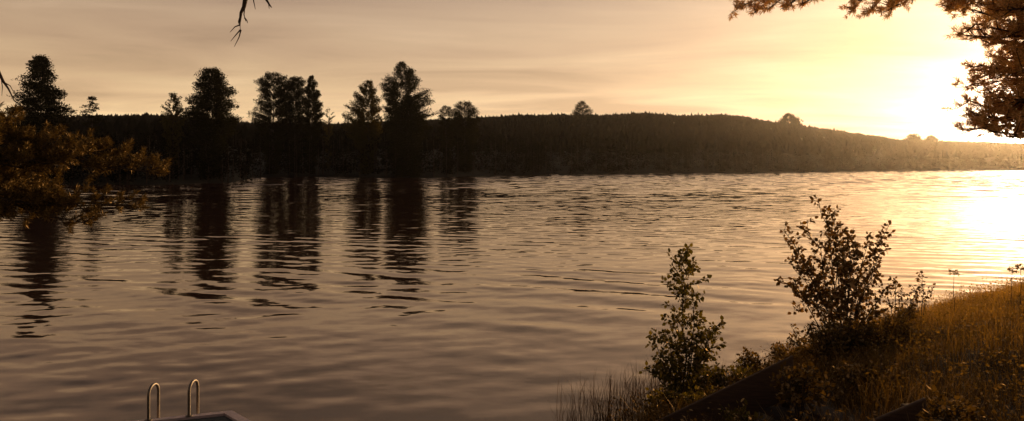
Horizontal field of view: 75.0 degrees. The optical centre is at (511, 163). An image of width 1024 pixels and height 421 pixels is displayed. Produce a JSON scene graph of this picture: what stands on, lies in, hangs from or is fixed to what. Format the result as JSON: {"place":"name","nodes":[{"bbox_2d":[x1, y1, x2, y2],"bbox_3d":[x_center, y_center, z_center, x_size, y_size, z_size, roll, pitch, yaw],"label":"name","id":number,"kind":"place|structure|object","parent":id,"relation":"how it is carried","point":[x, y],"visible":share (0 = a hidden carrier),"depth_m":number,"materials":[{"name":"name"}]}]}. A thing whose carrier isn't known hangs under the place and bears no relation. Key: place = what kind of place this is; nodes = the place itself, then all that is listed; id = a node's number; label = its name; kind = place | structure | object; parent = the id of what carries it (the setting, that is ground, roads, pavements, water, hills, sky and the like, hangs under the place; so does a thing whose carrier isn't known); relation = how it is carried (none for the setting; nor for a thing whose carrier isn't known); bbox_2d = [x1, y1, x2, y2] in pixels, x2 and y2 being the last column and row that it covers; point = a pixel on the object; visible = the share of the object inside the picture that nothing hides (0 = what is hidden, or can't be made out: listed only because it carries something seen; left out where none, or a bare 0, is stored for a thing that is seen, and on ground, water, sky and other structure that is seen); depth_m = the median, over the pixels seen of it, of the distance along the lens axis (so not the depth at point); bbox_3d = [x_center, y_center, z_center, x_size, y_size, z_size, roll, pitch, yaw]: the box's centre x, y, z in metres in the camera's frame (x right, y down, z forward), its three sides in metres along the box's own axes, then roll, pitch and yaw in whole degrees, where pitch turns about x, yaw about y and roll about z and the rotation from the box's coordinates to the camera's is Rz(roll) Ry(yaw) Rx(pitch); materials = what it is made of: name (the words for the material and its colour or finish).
{"place":"outdoors","nodes":[
{"label":"outdoors","id":0,"kind":"place"},
{"bbox_2d":[0,169,1023,420],"bbox_3d":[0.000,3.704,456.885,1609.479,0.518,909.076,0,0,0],"label":"lake water","id":1,"kind":"structure","parent":0,"point":[508,297],"depth_m":21.08,"materials":[{"name":"brown liquid"}]},
{"bbox_2d":[134,379,249,420],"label":"dock","id":2,"kind":"object","parent":1,"relation":"on","point":[231,415],"visible":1,"depth_m":8.82,"materials":[{"name":"wood"}]},
{"bbox_2d":[0,0,1023,142],"label":"sky","id":3,"kind":"structure","parent":0,"point":[893,78],"materials":[{"name":"beige"}]},
{"bbox_2d":[18,122,1023,185],"bbox_3d":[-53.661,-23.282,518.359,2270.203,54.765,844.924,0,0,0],"label":"hills","id":4,"kind":"structure","parent":0,"point":[194,179],"depth_m":235.69,"materials":[{"name":"plant"}]},
{"bbox_2d":[6,54,78,179],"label":"pine tree","id":5,"kind":"object","parent":4,"relation":"on","point":[48,95],"visible":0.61,"depth_m":114.78,"materials":[{"name":"green plant"}]},
{"bbox_2d":[79,96,107,169],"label":"pine tree","id":6,"kind":"object","parent":4,"relation":"on","point":[94,121],"visible":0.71,"depth_m":120.47,"materials":[{"name":"green plant"}]},
{"bbox_2d":[160,91,185,177],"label":"birch tree","id":7,"kind":"object","parent":4,"relation":"on","point":[178,124],"visible":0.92,"depth_m":122.34,"materials":[{"name":"green plant"}]},
{"bbox_2d":[180,67,242,178],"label":"pine tree","id":8,"kind":"object","parent":4,"relation":"on","point":[215,130],"visible":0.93,"depth_m":126.29,"materials":[{"name":"green plant"}]},
{"bbox_2d":[248,71,292,174],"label":"birch tree","id":9,"kind":"object","parent":4,"relation":"on","point":[263,122],"visible":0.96,"depth_m":177.19,"materials":[{"name":"green plant"}]},
{"bbox_2d":[282,76,308,172],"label":"birch tree","id":10,"kind":"object","parent":4,"relation":"on","point":[296,125],"visible":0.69,"depth_m":182.34,"materials":[{"name":"green plant"}]},
{"bbox_2d":[300,75,324,173],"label":"birch tree","id":11,"kind":"object","parent":4,"relation":"on","point":[312,115],"visible":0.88,"depth_m":182.89,"materials":[{"name":"green plant"}]},
{"bbox_2d":[322,108,334,172],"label":"birch tree","id":12,"kind":"object","parent":4,"relation":"on","point":[329,135],"visible":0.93,"depth_m":185.86,"materials":[{"name":"green plant"}]},
{"bbox_2d":[341,80,382,174],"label":"birch tree","id":13,"kind":"object","parent":4,"relation":"on","point":[359,127],"visible":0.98,"depth_m":179.41,"materials":[{"name":"green plant"}]},
{"bbox_2d":[377,61,439,173],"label":"pine tree","id":14,"kind":"object","parent":4,"relation":"on","point":[409,82],"visible":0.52,"depth_m":174.27,"materials":[{"name":"green plant"}]},
{"bbox_2d":[385,94,432,177],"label":"spruce tree","id":15,"kind":"object","parent":4,"relation":"on","point":[404,134],"visible":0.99,"depth_m":170.89,"materials":[{"name":"green plant"}]},
{"bbox_2d":[436,105,454,168],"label":"round tree","id":16,"kind":"object","parent":4,"relation":"on","point":[442,115],"visible":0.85,"depth_m":181.78,"materials":[{"name":"green plant"}]},
{"bbox_2d":[450,100,479,172],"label":"round tree","id":17,"kind":"object","parent":4,"relation":"on","point":[468,131],"visible":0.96,"depth_m":189.76,"materials":[{"name":"green plant"}]},
{"bbox_2d":[0,127,1023,184],"bbox_3d":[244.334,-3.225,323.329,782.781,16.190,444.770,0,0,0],"label":"thicket","id":18,"kind":"object","parent":4,"relation":"on","point":[189,150],"visible":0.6,"depth_m":203.75,"materials":[{"name":"green plant"}]},
{"bbox_2d":[2,111,1023,159],"bbox_3d":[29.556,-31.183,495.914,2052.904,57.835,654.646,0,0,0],"label":"forest","id":19,"kind":"object","parent":4,"relation":"on","point":[710,131],"visible":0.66,"depth_m":418.46,"materials":[{"name":"plant"}]},
{"bbox_2d":[570,101,592,118],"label":"round tree","id":20,"kind":"object","parent":4,"relation":"on","point":[578,111],"visible":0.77,"depth_m":626.89,"materials":[{"name":"green plant"}]},
{"bbox_2d":[772,113,802,128],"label":"round tree","id":21,"kind":"object","parent":4,"relation":"on","point":[791,119],"visible":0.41,"depth_m":655.31,"materials":[{"name":"green plant"}]},
{"bbox_2d":[904,133,922,141],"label":"round tree","id":22,"kind":"object","parent":4,"relation":"on","point":[913,137],"visible":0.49,"depth_m":699.12,"materials":[{"name":"green plant"}]},
{"bbox_2d":[924,135,939,141],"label":"round tree","id":23,"kind":"object","parent":4,"relation":"on","point":[931,138],"visible":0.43,"depth_m":712.37,"materials":[{"name":"green plant"}]},
{"bbox_2d":[599,264,1023,420],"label":"ground","id":24,"kind":"structure","parent":0,"point":[848,412],"depth_m":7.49,"materials":[{"name":"plant"}]},
{"bbox_2d":[0,0,271,235],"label":"pine tree","id":25,"kind":"object","parent":24,"relation":"on","point":[25,148],"visible":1,"depth_m":7.77,"materials":[{"name":"green plant"}]},
{"bbox_2d":[542,355,722,420],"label":"reeds","id":26,"kind":"object","parent":24,"relation":"on","point":[619,403],"visible":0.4,"depth_m":9.93,"materials":[{"name":"plant"}]},
{"bbox_2d":[639,243,725,419],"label":"birch sapling","id":27,"kind":"object","parent":24,"relation":"on","point":[697,367],"visible":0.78,"depth_m":9.14,"materials":[{"name":"green plant"}]},
{"bbox_2d":[668,385,722,412],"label":"bush","id":28,"kind":"object","parent":24,"relation":"on","point":[687,397],"visible":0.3,"depth_m":8.07,"materials":[{"name":"green plant"}]},
{"bbox_2d":[702,359,758,390],"bbox_3d":[3.050,2.980,9.301,0.817,0.636,0.757,0,0,23],"label":"bush","id":29,"kind":"object","parent":24,"relation":"on","point":[723,378],"visible":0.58,"depth_m":9.28,"materials":[{"name":"green plant"}]},
{"bbox_2d":[718,398,762,420],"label":"bush","id":30,"kind":"object","parent":24,"relation":"on","point":[730,413],"visible":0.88,"depth_m":6.35,"materials":[{"name":"green plant"}]},
{"bbox_2d":[731,346,782,373],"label":"bush","id":31,"kind":"object","parent":24,"relation":"on","point":[749,356],"visible":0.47,"depth_m":10.26,"materials":[{"name":"green plant"}]},
{"bbox_2d":[760,340,811,363],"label":"bush","id":32,"kind":"object","parent":24,"relation":"on","point":[777,349],"visible":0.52,"depth_m":10.74,"materials":[{"name":"green plant"}]},
{"bbox_2d":[657,355,925,420],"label":"wooden stairs","id":33,"kind":"structure","parent":24,"relation":"on","point":[754,389],"depth_m":7.04,"materials":[{"name":"brown wood"}]},
{"bbox_2d":[769,359,835,420],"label":"bush","id":34,"kind":"object","parent":24,"relation":"on","point":[792,381],"visible":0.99,"depth_m":6.37,"materials":[{"name":"green plant"}]},
{"bbox_2d":[782,322,826,361],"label":"bush","id":35,"kind":"object","parent":24,"relation":"on","point":[793,342],"visible":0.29,"depth_m":10.38,"materials":[{"name":"green plant"}]},
{"bbox_2d":[799,322,853,371],"bbox_3d":[4.360,2.546,9.247,0.742,0.802,0.690,0,0,0],"label":"bush","id":36,"kind":"object","parent":24,"relation":"on","point":[836,338],"visible":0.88,"depth_m":9.15,"materials":[{"name":"green plant"}]},
{"bbox_2d":[773,194,900,356],"bbox_3d":[4.889,1.734,10.025,1.864,2.575,0.751,0,0,-10],"label":"alder shrub","id":37,"kind":"object","parent":24,"relation":"on","point":[845,270],"visible":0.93,"depth_m":9.97,"materials":[{"name":"green plant"}]},
{"bbox_2d":[801,318,881,360],"bbox_3d":[4.617,2.564,9.510,1.223,0.803,0.903,0,0,0],"label":"bush","id":38,"kind":"object","parent":24,"relation":"on","point":[868,331],"visible":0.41,"depth_m":9.26,"materials":[{"name":"green plant"}]},
{"bbox_2d":[827,315,887,362],"bbox_3d":[4.872,2.481,9.487,0.648,0.783,1.088,0,0,41],"label":"bush","id":39,"kind":"object","parent":24,"relation":"on","point":[862,340],"visible":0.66,"depth_m":9.27,"materials":[{"name":"green plant"}]},
{"bbox_2d":[829,360,916,403],"bbox_3d":[4.074,2.470,7.620,1.136,0.666,0.869,0,0,0],"label":"bush","id":40,"kind":"object","parent":24,"relation":"on","point":[849,378],"visible":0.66,"depth_m":7.44,"materials":[{"name":"green plant"}]},
{"bbox_2d":[829,304,919,347],"bbox_3d":[5.473,2.444,9.924,1.573,0.775,0.806,0,0,0],"label":"bush","id":41,"kind":"object","parent":24,"relation":"on","point":[901,321],"visible":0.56,"depth_m":9.86,"materials":[{"name":"green plant"}]},
{"bbox_2d":[728,0,1023,147],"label":"pine tree","id":42,"kind":"object","parent":24,"relation":"on","point":[1006,103],"visible":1,"depth_m":9.13,"materials":[{"name":"green plant"}]},
{"bbox_2d":[880,276,906,325],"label":"young shrub","id":43,"kind":"object","parent":24,"relation":"on","point":[889,303],"visible":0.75,"depth_m":10.60,"materials":[{"name":"green plant"}]},
{"bbox_2d":[859,323,932,355],"bbox_3d":[5.465,2.566,9.599,1.342,0.694,0.876,0,0,0],"label":"bush","id":44,"kind":"object","parent":24,"relation":"on","point":[879,342],"visible":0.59,"depth_m":9.57,"materials":[{"name":"green plant"}]},
{"bbox_2d":[897,293,918,327],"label":"young shrub","id":45,"kind":"object","parent":24,"relation":"on","point":[909,308],"visible":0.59,"depth_m":10.39,"materials":[{"name":"green plant"}]},
{"bbox_2d":[907,270,935,324],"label":"young shrub","id":46,"kind":"object","parent":24,"relation":"on","point":[917,296],"visible":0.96,"depth_m":11.00,"materials":[{"name":"green plant"}]},
{"bbox_2d":[915,384,987,420],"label":"bush","id":47,"kind":"object","parent":24,"relation":"on","point":[943,411],"visible":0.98,"depth_m":4.88,"materials":[{"name":"green plant"}]},
{"bbox_2d":[948,269,958,316],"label":"wildflower","id":48,"kind":"object","parent":24,"relation":"on","point":[955,273],"visible":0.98,"depth_m":11.20,"materials":[{"name":"white plant"}]},
{"bbox_2d":[1007,266,1018,296],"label":"wildflower","id":49,"kind":"object","parent":24,"relation":"on","point":[1011,269],"visible":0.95,"depth_m":11.50,"materials":[{"name":"white plant"}]},
{"bbox_2d":[1014,263,1023,313],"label":"wildflower","id":50,"kind":"object","parent":24,"relation":"on","point":[1018,266],"visible":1,"depth_m":11.00,"materials":[{"name":"white plant"}]}
]}

